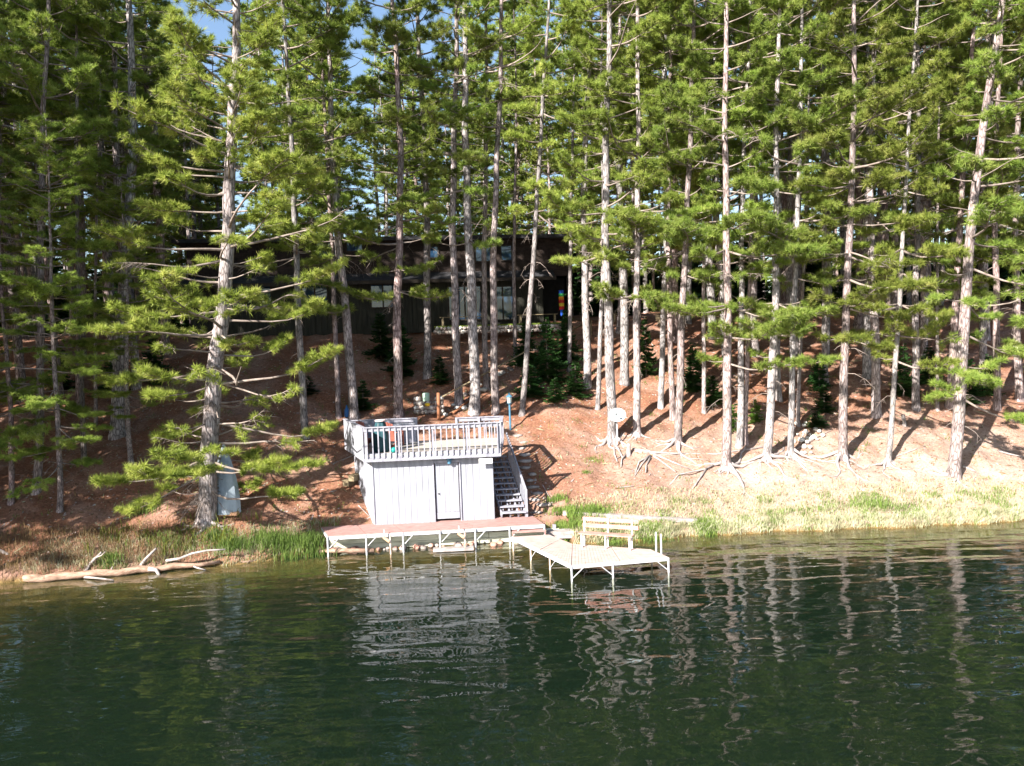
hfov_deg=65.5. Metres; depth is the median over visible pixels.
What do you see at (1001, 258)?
young spruce
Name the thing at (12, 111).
pine tree
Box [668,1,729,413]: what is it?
pine tree
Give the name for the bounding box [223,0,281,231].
pine tree
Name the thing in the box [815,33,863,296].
pine tree
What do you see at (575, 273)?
young spruce
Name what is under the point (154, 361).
young spruce
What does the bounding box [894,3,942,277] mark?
pine tree
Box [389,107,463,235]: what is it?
pine tree
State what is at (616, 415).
satellite dish
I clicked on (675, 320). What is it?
pine tree
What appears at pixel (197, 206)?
pine tree
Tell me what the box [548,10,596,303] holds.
pine tree
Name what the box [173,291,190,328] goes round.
young spruce
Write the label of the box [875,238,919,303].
young spruce
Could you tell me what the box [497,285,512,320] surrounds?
window
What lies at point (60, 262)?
pine tree
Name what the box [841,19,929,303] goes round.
pine tree
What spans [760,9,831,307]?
pine tree
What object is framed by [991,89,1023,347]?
pine tree
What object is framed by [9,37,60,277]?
pine tree
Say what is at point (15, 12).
pine tree
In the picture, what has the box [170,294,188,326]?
young spruce
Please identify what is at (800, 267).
pine tree
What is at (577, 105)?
pine tree
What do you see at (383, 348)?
young spruce
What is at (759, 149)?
pine tree
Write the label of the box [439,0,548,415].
pine tree
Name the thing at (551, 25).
pine tree
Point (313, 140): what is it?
pine tree
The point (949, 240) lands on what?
young spruce
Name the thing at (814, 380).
young spruce
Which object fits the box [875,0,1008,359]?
pine tree
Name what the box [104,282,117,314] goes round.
young spruce
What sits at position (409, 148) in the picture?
pine tree
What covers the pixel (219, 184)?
pine tree
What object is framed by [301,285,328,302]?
window
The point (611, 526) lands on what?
dock bench
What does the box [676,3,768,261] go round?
pine tree
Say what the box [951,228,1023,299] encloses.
young spruce
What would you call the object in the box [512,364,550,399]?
young spruce
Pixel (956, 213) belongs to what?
pine tree
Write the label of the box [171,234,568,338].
house
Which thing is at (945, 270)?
young spruce
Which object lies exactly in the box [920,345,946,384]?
young spruce
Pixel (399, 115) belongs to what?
pine tree
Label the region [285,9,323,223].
pine tree
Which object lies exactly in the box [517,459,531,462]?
path stone
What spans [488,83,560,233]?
pine tree
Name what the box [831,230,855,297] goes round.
young spruce
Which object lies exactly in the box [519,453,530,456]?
path stone
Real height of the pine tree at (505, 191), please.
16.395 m
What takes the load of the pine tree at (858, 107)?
on the ground at (866, 646)
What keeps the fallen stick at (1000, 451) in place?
on the ground at (866, 646)
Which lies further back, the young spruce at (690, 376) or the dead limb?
the young spruce at (690, 376)
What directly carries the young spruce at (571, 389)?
on the ground at (866, 646)
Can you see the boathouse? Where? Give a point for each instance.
(397, 486)
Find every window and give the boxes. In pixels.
[232,287,241,306]
[257,286,271,301]
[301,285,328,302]
[315,242,335,258]
[345,242,362,251]
[370,283,393,308]
[430,245,438,258]
[447,285,481,320]
[474,247,489,261]
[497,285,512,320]
[500,244,511,260]
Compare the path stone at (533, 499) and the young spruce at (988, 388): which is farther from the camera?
the young spruce at (988, 388)
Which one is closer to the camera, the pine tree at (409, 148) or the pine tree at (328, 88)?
the pine tree at (328, 88)
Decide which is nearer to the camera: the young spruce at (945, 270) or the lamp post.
the lamp post
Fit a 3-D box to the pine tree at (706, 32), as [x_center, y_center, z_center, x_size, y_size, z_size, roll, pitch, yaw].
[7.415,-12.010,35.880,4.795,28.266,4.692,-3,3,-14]
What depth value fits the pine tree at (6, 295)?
46.69 m
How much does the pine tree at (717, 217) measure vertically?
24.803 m
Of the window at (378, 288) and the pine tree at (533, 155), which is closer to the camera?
the window at (378, 288)
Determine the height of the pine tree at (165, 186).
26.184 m
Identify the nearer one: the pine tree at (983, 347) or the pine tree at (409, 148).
the pine tree at (983, 347)
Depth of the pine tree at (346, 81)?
64.94 m
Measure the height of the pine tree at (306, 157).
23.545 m
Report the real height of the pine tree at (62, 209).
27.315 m
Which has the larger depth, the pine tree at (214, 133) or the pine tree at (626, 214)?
the pine tree at (214, 133)
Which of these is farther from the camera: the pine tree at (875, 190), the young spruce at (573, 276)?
the young spruce at (573, 276)
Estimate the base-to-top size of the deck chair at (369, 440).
1.034 m
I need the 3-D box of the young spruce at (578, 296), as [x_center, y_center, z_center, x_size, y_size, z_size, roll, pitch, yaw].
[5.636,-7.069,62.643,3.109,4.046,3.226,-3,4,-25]
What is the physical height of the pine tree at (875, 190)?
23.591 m
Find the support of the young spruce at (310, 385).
on the ground at (866, 646)
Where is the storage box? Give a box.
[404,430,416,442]
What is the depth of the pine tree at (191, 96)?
60.62 m
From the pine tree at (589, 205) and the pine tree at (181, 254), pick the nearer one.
the pine tree at (589, 205)
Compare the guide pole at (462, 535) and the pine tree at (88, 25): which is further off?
the pine tree at (88, 25)
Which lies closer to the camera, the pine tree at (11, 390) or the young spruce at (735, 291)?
the pine tree at (11, 390)
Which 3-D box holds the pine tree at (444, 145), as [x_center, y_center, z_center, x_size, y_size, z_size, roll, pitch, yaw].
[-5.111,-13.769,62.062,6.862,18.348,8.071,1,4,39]
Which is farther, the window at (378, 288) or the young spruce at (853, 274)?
the young spruce at (853, 274)
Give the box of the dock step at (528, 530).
[512,529,545,536]
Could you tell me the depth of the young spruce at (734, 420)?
36.13 m
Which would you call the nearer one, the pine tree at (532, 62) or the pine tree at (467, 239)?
the pine tree at (467, 239)
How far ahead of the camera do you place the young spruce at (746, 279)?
71.86 m
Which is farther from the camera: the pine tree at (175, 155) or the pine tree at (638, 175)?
the pine tree at (175, 155)
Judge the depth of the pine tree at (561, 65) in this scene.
39.38 m
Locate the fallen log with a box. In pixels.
[22,548,225,581]
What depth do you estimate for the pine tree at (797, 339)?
42.62 m
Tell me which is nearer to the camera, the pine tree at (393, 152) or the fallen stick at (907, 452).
the fallen stick at (907, 452)
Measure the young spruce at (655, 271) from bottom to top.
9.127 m
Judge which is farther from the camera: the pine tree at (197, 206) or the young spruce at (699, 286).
the young spruce at (699, 286)
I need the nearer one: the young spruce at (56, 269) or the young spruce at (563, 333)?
the young spruce at (563, 333)
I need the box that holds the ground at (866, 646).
[0,300,1023,765]
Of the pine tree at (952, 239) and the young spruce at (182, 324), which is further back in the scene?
the pine tree at (952, 239)
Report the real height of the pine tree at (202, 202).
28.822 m
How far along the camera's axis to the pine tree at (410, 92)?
74.40 m
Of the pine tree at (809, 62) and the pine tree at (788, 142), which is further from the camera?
the pine tree at (788, 142)
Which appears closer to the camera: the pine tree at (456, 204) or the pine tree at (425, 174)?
the pine tree at (425, 174)
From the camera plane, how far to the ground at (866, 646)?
25.05 m
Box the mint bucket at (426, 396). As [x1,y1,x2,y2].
[423,393,429,400]
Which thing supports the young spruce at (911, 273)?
on the ground at (866, 646)
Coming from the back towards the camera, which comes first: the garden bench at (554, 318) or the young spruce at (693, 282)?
the young spruce at (693, 282)
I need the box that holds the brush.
[0,508,261,582]
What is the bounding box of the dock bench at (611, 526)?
[578,517,638,550]
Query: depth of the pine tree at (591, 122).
57.54 m
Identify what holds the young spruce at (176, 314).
on the ground at (866, 646)
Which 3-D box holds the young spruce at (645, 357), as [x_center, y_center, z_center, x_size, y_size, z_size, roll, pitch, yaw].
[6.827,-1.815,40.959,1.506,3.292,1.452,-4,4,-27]
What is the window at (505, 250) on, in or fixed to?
in the house
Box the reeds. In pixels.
[18,493,340,581]
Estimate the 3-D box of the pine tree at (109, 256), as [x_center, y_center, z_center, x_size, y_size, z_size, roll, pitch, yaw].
[-25.266,-15.443,48.356,6.629,25.587,6.136,-4,4,-32]
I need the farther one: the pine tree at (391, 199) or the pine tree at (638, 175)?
the pine tree at (391, 199)
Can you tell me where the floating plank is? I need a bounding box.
[433,546,473,551]
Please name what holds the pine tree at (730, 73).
on the ground at (866, 646)
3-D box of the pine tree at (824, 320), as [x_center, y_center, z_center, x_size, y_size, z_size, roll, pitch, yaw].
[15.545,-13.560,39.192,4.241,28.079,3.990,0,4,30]
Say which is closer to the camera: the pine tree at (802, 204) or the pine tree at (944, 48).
the pine tree at (944, 48)
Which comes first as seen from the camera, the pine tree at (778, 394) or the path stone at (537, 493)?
the path stone at (537, 493)
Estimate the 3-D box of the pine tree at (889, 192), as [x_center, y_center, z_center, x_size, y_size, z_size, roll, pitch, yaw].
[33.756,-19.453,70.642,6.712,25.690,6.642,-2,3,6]
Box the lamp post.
[506,393,512,429]
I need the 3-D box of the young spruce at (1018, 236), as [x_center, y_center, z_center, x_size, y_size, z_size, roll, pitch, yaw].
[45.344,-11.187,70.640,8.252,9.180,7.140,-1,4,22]
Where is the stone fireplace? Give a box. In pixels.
[413,395,443,414]
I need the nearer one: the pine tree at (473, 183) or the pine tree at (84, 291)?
the pine tree at (84, 291)
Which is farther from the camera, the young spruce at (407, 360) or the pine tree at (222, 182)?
the pine tree at (222, 182)
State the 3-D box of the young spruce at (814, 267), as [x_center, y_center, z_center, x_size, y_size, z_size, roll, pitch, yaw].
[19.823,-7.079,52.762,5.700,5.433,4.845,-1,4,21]
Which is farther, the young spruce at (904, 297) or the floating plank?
the young spruce at (904, 297)
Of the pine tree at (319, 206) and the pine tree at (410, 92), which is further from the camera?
the pine tree at (410, 92)
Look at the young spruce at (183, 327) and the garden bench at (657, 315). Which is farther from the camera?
the young spruce at (183, 327)
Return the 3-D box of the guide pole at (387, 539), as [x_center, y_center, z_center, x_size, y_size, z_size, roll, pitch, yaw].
[-4.406,6.069,28.147,0.300,1.780,0.142,-2,3,0]
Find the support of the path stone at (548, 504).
on the ground at (866, 646)
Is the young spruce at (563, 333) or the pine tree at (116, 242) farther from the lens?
the pine tree at (116, 242)
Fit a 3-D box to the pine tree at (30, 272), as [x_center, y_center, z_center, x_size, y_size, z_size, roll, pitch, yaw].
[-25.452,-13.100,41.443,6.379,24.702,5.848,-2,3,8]
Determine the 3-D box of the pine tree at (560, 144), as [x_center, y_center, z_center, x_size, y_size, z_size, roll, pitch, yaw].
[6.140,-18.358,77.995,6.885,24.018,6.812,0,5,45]
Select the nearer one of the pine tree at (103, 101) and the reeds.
the reeds
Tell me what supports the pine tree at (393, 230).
on the ground at (866, 646)
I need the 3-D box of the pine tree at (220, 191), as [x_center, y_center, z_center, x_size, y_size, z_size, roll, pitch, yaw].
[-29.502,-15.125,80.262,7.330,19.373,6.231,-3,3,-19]
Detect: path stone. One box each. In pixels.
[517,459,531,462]
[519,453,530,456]
[519,466,530,469]
[526,485,539,488]
[527,498,540,501]
[531,491,542,494]
[536,502,551,506]
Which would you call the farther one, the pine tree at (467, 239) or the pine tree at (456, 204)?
the pine tree at (456, 204)
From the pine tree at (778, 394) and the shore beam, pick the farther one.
the pine tree at (778, 394)
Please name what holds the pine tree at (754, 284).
on the ground at (866, 646)
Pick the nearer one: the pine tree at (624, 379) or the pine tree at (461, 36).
the pine tree at (624, 379)
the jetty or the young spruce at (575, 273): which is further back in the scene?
the young spruce at (575, 273)
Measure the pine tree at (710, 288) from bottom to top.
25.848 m
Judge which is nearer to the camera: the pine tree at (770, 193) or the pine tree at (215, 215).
the pine tree at (215, 215)
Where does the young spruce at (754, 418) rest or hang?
on the ground at (866, 646)
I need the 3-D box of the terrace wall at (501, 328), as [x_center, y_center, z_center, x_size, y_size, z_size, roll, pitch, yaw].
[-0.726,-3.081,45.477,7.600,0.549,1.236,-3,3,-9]
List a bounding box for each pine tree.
[0,0,26,236]
[0,0,56,402]
[0,0,113,395]
[0,0,114,404]
[0,0,115,458]
[0,0,120,495]
[0,2,87,362]
[0,15,62,338]
[0,17,61,404]
[0,18,82,335]
[0,113,113,512]
[0,144,63,505]
[1,18,35,338]
[3,0,57,336]
[7,30,64,230]
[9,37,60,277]
[25,0,177,440]
[37,0,127,374]
[38,35,125,355]
[39,0,190,359]
[40,4,144,324]
[46,0,127,424]
[46,181,102,318]
[50,0,178,390]
[55,142,143,300]
[56,0,136,316]
[59,36,75,287]
[71,166,182,464]
[80,0,352,534]
[89,27,181,318]
[89,53,169,299]
[89,78,155,273]
[95,0,209,354]
[109,125,181,291]
[117,1,190,324]
[135,33,190,274]
[136,39,196,252]
[139,52,171,323]
[144,125,213,324]
[147,54,208,270]
[157,22,223,238]
[159,45,222,323]
[168,23,236,276]
[171,55,214,265]
[176,77,222,232]
[177,39,250,238]
[187,83,223,237]
[197,136,247,236]
[199,93,241,224]
[201,118,238,238]
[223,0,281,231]
[228,1,309,236]
[233,0,379,439]
[235,0,332,234]
[246,50,283,235]
[259,0,383,419]
[265,78,298,198]
[271,0,354,236]
[274,48,307,216]
[278,0,377,418]
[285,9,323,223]
[291,50,377,235]
[295,88,319,225]
[304,60,359,192]
[308,11,362,235]
[318,61,364,236]
[325,0,453,417]
[345,53,423,236]
[348,37,394,235]
[356,0,476,379]
[358,125,397,235]
[370,29,444,235]
[373,76,435,232]
[375,35,456,235]
[388,128,419,212]
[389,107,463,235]
[396,76,443,215]
[399,0,512,416]
[399,0,522,405]
[405,89,491,234]
[428,129,462,231]
[430,42,505,234]
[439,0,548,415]
[439,99,533,234]
[440,101,476,231]
[449,0,517,390]
[457,34,504,234]
[460,3,556,234]
[460,168,490,219]
[471,0,550,234]
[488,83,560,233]
[489,54,529,203]
[495,0,540,356]
[499,1,564,233]
[500,54,544,226]
[502,0,598,416]
[503,73,579,273]
[510,0,562,233]
[512,31,557,233]
[519,71,562,233]
[527,0,601,315]
[535,0,671,461]
[536,0,642,388]
[544,49,631,313]
[545,74,580,233]
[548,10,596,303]
[549,0,598,371]
[552,0,634,409]
[567,10,642,275]
[568,3,676,324]
[568,57,601,228]
[574,96,653,256]
[579,0,717,441]
[580,3,663,333]
[582,0,686,385]
[590,114,658,278]
[596,0,735,342]
[609,19,634,291]
[610,0,715,408]
[616,0,663,312]
[623,0,733,420]
[627,46,667,311]
[630,16,693,261]
[631,0,768,463]
[640,1,720,267]
[645,188,663,254]
[648,5,677,191]
[648,93,701,265]
[655,0,788,380]
[657,0,811,503]
[660,3,717,323]
[661,0,811,448]
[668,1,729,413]
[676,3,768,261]
[680,0,748,339]
[695,0,857,477]
[706,71,728,285]
[711,36,768,211]
[712,0,824,357]
[719,1,796,444]
[728,70,768,292]
[736,0,881,474]
[737,12,796,290]
[745,159,772,257]
[747,155,771,291]
[752,0,825,401]
[758,104,807,254]
[759,6,838,236]
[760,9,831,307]
[761,3,829,356]
[763,9,814,306]
[769,0,818,299]
[778,0,865,426]
[781,1,850,303]
[784,102,845,224]
[785,0,951,484]
[787,94,819,225]
[794,0,910,356]
[799,0,929,379]
[808,0,870,384]
[808,2,898,328]
[809,0,924,418]
[813,79,876,284]
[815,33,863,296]
[819,83,847,297]
[830,0,896,229]
[830,2,934,323]
[838,19,913,301]
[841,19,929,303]
[846,4,944,313]
[851,0,973,477]
[861,0,994,411]
[863,18,911,245]
[864,1,960,322]
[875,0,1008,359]
[886,44,931,305]
[887,0,969,305]
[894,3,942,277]
[902,0,969,346]
[905,0,970,410]
[910,2,939,290]
[915,0,1023,373]
[916,0,1023,490]
[919,0,1023,409]
[920,3,1023,410]
[925,6,1023,218]
[931,38,977,301]
[933,2,1023,299]
[934,0,1023,340]
[942,25,1011,187]
[945,4,1023,401]
[945,38,967,299]
[980,3,1023,126]
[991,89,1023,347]
[998,59,1023,235]
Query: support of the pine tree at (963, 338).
on the ground at (866, 646)
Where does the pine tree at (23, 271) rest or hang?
on the ground at (866, 646)
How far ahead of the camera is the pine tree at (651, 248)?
65.20 m
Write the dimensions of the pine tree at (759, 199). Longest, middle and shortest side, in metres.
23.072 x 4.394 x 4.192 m
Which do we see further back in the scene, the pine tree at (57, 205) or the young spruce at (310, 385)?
the pine tree at (57, 205)
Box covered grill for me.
[373,419,389,452]
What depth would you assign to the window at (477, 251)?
46.79 m
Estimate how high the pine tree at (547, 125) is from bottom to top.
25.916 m
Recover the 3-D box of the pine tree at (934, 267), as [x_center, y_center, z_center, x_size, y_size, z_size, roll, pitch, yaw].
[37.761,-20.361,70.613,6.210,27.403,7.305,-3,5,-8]
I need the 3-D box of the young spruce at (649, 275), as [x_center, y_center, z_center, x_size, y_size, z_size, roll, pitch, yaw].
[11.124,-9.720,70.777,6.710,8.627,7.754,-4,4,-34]
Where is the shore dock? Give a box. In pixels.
[321,516,544,559]
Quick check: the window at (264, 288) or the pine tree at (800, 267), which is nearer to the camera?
the window at (264, 288)
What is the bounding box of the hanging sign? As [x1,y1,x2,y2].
[479,458,491,463]
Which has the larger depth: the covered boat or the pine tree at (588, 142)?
the pine tree at (588, 142)
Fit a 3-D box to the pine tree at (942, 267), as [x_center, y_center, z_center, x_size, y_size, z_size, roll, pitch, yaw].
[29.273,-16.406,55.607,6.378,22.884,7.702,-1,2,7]
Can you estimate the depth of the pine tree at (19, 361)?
37.84 m
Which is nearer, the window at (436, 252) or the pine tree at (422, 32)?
the pine tree at (422, 32)
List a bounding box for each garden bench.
[440,316,481,325]
[517,314,555,322]
[655,311,678,326]
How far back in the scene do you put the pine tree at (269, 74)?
60.59 m
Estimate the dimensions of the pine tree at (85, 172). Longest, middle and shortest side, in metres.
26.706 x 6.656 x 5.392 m
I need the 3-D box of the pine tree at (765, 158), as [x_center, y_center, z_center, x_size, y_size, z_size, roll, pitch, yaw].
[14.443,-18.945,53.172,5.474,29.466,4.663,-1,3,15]
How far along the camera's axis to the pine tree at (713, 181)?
73.87 m
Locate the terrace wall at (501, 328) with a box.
[433,322,560,334]
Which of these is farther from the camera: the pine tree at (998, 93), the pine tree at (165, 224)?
the pine tree at (165, 224)
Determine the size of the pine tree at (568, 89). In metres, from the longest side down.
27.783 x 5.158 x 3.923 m
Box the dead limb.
[220,559,256,564]
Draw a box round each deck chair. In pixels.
[355,421,371,444]
[386,422,404,446]
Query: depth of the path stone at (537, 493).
31.66 m
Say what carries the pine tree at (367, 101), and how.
on the ground at (866, 646)
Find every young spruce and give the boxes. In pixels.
[45,274,69,334]
[48,251,68,305]
[48,343,74,389]
[85,251,103,322]
[87,361,130,396]
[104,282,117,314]
[132,248,179,325]
[140,333,171,385]
[170,250,186,323]
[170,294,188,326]
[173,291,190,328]
[296,375,322,395]
[357,379,377,410]
[361,312,392,362]
[379,317,417,381]
[425,355,453,385]
[507,322,538,367]
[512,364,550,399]
[529,317,568,385]
[542,378,567,402]
[547,229,575,307]
[550,310,583,367]
[561,360,592,397]
[564,240,599,291]
[565,256,599,314]
[566,267,594,315]
[576,260,646,316]
[613,231,666,312]
[627,234,671,291]
[632,316,658,377]
[657,239,706,301]
[666,262,701,310]
[675,342,701,393]
[693,254,747,314]
[700,375,722,407]
[721,243,738,283]
[732,404,748,432]
[733,257,770,305]
[736,235,771,292]
[745,267,771,310]
[748,399,764,423]
[761,282,780,304]
[766,218,840,297]
[780,239,850,309]
[804,411,829,428]
[807,357,832,391]
[811,385,836,413]
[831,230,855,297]
[835,255,855,299]
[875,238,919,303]
[889,343,921,397]
[902,254,932,298]
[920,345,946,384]
[931,264,950,300]
[944,237,1023,302]
[945,229,962,298]
[948,229,1020,292]
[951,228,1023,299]
[966,358,986,406]
[978,354,1005,396]
[988,253,1012,301]
[1005,213,1023,291]
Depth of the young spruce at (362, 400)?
38.05 m
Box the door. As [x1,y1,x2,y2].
[435,462,459,518]
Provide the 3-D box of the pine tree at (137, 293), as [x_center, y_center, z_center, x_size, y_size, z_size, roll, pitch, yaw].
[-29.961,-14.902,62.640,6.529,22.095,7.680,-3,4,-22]
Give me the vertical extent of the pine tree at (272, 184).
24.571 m
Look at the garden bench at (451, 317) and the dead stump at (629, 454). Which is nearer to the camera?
the dead stump at (629, 454)
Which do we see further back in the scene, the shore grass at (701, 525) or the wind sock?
the wind sock
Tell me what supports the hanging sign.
hanging from the boathouse
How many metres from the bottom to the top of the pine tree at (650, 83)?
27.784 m
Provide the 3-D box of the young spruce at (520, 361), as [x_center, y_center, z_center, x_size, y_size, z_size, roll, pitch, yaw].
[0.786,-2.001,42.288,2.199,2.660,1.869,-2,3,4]
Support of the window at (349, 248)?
in the house
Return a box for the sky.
[16,0,1023,298]
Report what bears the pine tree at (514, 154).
on the ground at (866, 646)
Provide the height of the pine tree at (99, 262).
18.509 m
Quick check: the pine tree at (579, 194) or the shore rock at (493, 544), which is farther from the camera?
the pine tree at (579, 194)
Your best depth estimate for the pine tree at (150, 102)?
37.85 m
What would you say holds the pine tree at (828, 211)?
on the ground at (866, 646)
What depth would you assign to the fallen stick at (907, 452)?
33.89 m
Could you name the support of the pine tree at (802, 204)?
on the ground at (866, 646)
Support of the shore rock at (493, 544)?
on the ground at (866, 646)
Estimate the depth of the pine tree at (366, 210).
60.97 m
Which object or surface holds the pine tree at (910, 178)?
on the ground at (866, 646)
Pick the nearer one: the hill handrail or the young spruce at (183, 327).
the hill handrail
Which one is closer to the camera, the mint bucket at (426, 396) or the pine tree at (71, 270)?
the mint bucket at (426, 396)
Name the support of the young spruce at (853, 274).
on the ground at (866, 646)
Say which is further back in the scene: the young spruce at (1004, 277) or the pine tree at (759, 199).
the pine tree at (759, 199)
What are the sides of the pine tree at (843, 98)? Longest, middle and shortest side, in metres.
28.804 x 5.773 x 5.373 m
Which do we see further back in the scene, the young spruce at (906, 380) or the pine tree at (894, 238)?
the pine tree at (894, 238)
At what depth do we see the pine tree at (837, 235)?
66.61 m
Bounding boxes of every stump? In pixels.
[602,439,762,488]
[901,414,906,425]
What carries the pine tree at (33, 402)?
on the ground at (866, 646)
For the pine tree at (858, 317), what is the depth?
46.04 m
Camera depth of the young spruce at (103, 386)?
38.34 m
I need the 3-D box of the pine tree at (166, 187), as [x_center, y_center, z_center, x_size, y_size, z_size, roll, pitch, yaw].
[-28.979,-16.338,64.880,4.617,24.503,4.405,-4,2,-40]
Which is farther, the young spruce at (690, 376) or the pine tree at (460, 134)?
the pine tree at (460, 134)
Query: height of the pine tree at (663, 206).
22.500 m
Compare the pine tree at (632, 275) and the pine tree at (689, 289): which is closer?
the pine tree at (689, 289)
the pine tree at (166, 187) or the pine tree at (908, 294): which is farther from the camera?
the pine tree at (166, 187)
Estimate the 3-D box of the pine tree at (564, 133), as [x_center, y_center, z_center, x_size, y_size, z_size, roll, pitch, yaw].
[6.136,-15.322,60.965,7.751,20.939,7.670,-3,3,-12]
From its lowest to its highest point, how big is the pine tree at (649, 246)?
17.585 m
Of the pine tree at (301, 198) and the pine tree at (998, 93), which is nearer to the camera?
the pine tree at (998, 93)
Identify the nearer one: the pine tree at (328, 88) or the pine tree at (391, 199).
the pine tree at (328, 88)
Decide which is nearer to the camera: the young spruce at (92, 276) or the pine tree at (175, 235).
the pine tree at (175, 235)
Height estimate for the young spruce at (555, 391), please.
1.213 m
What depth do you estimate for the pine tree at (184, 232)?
64.32 m
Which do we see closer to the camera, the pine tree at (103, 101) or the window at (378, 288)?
the pine tree at (103, 101)
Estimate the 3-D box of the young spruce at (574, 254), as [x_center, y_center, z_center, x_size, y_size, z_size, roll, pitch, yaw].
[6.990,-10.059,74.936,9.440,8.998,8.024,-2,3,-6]
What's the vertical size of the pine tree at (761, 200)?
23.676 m
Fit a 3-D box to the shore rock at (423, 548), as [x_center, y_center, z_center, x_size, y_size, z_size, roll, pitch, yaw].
[-3.215,5.968,28.815,0.324,0.271,0.226,-1,3,16]
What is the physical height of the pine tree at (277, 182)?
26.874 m
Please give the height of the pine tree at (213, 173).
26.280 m
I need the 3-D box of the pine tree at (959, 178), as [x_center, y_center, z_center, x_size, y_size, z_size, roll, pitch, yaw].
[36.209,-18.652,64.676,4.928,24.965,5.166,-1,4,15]
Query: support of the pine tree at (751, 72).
on the ground at (866, 646)
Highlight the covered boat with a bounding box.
[217,444,240,515]
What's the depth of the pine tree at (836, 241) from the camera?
76.77 m
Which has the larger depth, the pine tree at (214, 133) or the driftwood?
the pine tree at (214, 133)
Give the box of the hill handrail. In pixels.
[437,320,591,420]
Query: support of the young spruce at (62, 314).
on the ground at (866, 646)
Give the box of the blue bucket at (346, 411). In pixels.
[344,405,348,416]
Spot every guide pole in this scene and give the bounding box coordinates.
[383,530,391,557]
[458,526,465,552]
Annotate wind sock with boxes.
[558,290,563,315]
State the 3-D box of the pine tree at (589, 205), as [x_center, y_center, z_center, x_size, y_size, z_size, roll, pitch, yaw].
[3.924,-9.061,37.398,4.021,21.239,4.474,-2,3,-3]
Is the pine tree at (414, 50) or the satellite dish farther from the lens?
the pine tree at (414, 50)
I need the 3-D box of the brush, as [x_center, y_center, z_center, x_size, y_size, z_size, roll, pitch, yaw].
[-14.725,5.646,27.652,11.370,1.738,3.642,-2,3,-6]
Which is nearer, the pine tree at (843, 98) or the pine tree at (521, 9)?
the pine tree at (843, 98)
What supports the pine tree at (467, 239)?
on the ground at (866, 646)
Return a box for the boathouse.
[343,416,527,524]
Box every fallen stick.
[896,445,925,456]
[998,450,1023,456]
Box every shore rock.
[418,545,427,550]
[490,542,496,547]
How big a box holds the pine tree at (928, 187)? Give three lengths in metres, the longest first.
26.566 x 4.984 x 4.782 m
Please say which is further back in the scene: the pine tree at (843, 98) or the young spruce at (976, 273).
the young spruce at (976, 273)
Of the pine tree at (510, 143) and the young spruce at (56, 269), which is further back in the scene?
the pine tree at (510, 143)
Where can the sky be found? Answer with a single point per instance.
(219, 28)
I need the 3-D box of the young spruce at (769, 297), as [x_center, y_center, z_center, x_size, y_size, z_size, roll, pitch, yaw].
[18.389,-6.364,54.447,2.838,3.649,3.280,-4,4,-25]
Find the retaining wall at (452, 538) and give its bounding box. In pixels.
[325,524,558,548]
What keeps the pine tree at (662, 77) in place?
on the ground at (866, 646)
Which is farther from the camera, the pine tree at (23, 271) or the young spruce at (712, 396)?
the pine tree at (23, 271)
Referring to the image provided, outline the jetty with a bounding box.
[512,532,669,606]
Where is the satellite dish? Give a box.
[609,408,625,445]
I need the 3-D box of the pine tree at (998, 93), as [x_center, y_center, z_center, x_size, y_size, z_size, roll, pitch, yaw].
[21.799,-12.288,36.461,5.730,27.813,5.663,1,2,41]
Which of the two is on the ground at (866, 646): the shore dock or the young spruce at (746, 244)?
the young spruce at (746, 244)
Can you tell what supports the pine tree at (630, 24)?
on the ground at (866, 646)
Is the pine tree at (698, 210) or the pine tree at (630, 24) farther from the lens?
the pine tree at (630, 24)
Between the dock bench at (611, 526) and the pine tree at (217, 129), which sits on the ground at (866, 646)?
the pine tree at (217, 129)
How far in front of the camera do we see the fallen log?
26.64 m
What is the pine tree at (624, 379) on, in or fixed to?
on the ground at (866, 646)
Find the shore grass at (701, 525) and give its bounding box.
[537,418,1023,546]
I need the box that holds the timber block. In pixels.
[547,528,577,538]
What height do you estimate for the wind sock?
1.520 m
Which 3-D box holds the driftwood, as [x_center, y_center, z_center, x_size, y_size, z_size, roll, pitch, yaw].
[-6.115,5.998,28.407,2.424,0.190,0.180,-2,3,2]
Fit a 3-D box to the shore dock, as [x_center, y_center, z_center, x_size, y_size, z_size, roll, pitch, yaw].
[-2.925,5.955,29.223,8.200,1.480,1.722,-2,3,-5]
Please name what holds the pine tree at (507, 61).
on the ground at (866, 646)
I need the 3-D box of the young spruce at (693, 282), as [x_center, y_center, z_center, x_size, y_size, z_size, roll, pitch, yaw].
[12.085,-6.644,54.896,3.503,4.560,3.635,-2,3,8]
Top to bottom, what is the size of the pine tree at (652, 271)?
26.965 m
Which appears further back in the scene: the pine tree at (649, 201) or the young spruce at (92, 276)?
the young spruce at (92, 276)
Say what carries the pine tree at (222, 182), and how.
on the ground at (866, 646)
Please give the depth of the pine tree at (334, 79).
74.08 m
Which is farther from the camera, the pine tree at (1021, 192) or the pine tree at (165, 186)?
the pine tree at (165, 186)
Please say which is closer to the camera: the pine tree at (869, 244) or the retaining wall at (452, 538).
the retaining wall at (452, 538)
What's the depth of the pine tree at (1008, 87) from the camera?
49.38 m
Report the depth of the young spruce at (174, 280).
82.62 m
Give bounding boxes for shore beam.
[563,511,696,522]
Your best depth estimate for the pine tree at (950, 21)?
36.58 m
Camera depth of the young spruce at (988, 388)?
38.49 m
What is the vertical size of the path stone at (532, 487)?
0.183 m
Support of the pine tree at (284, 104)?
on the ground at (866, 646)

